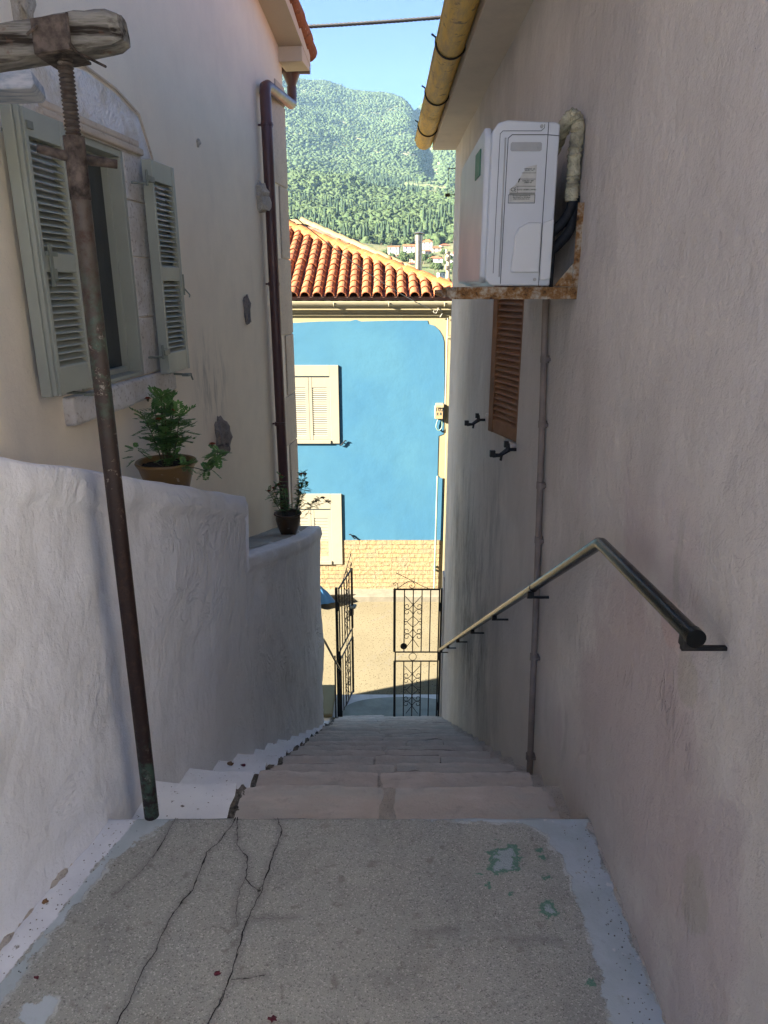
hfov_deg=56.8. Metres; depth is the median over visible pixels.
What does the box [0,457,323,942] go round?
parapet wall
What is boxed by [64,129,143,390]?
window
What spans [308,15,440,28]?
overhead cable
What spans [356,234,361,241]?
tree
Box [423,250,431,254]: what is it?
village house
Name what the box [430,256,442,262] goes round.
village house
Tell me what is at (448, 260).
utility pole
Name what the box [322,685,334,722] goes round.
wall
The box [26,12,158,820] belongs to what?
prop post
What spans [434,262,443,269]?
tree
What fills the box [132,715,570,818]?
stairs
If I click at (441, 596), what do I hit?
gate post
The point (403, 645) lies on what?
gate leaf
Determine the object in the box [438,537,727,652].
handrail
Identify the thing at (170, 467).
flowerpot
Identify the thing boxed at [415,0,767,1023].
house
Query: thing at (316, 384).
window
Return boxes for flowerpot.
[122,385,228,486]
[265,470,331,534]
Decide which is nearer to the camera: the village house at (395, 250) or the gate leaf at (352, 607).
the gate leaf at (352, 607)
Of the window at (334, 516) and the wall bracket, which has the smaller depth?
the wall bracket
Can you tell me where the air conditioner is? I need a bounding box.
[458,107,584,286]
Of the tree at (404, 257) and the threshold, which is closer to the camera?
the threshold
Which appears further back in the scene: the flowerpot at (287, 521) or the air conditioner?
the flowerpot at (287, 521)
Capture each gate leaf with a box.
[338,554,356,709]
[393,573,439,716]
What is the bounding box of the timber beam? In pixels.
[0,9,130,72]
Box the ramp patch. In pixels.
[343,697,437,715]
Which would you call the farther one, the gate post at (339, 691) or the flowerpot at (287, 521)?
the gate post at (339, 691)
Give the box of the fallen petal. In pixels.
[267,1015,276,1022]
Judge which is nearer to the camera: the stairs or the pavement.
the stairs
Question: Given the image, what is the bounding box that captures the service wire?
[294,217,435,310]
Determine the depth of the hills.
1658.24 m
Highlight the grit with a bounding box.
[1,822,652,1023]
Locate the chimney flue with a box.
[414,232,423,270]
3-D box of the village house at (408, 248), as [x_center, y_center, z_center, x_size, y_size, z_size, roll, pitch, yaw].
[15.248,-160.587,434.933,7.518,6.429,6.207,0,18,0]
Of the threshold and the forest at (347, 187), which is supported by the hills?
the forest at (347, 187)
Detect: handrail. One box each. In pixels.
[324,639,341,717]
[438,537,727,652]
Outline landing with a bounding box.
[0,817,666,1023]
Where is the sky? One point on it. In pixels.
(395, 58)
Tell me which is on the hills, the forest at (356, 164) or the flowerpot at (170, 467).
the forest at (356, 164)
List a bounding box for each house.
[0,0,316,536]
[289,219,451,588]
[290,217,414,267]
[387,246,400,254]
[403,244,414,252]
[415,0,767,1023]
[422,239,433,249]
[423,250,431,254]
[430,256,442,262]
[431,246,440,252]
[437,273,444,277]
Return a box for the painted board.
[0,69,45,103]
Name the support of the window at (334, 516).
in the house at (372, 364)
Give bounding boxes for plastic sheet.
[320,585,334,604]
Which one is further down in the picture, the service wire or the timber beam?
the service wire
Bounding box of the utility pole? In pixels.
[445,249,451,277]
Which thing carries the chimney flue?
on the house at (372, 364)
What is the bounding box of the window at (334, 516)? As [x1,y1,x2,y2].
[300,494,342,564]
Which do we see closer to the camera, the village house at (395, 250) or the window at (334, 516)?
the window at (334, 516)
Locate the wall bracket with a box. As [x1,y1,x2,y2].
[435,202,584,298]
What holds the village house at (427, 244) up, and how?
on the hills
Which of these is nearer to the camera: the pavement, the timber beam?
the timber beam
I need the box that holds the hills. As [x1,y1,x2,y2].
[283,81,452,280]
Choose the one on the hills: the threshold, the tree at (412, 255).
the tree at (412, 255)
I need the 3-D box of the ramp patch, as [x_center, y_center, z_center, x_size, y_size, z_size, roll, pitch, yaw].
[0.220,2.282,8.340,1.400,0.001,0.400,0,18,0]
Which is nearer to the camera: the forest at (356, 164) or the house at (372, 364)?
the house at (372, 364)
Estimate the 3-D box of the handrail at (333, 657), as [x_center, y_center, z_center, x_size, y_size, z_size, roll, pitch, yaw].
[-0.560,1.758,7.242,0.078,1.710,1.196,2,18,5]
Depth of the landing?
1.85 m
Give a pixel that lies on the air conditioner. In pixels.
(510, 229)
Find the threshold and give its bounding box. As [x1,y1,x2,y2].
[332,694,435,717]
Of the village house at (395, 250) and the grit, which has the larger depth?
the village house at (395, 250)
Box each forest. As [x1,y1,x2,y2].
[282,74,455,191]
[287,168,454,244]
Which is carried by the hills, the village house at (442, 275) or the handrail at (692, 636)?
the village house at (442, 275)
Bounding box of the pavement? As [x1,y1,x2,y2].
[325,589,440,601]
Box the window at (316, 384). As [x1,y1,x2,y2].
[294,365,339,443]
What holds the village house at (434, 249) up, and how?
on the hills
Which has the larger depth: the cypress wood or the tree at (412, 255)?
the cypress wood
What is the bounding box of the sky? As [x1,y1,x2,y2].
[299,0,443,109]
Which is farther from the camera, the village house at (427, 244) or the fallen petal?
the village house at (427, 244)
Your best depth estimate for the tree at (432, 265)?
295.37 m
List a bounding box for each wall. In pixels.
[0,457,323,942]
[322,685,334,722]
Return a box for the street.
[321,602,439,718]
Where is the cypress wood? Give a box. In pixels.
[289,167,453,238]
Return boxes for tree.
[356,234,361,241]
[399,252,409,261]
[409,252,414,261]
[429,262,436,272]
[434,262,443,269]
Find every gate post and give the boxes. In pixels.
[335,587,342,716]
[437,588,442,715]

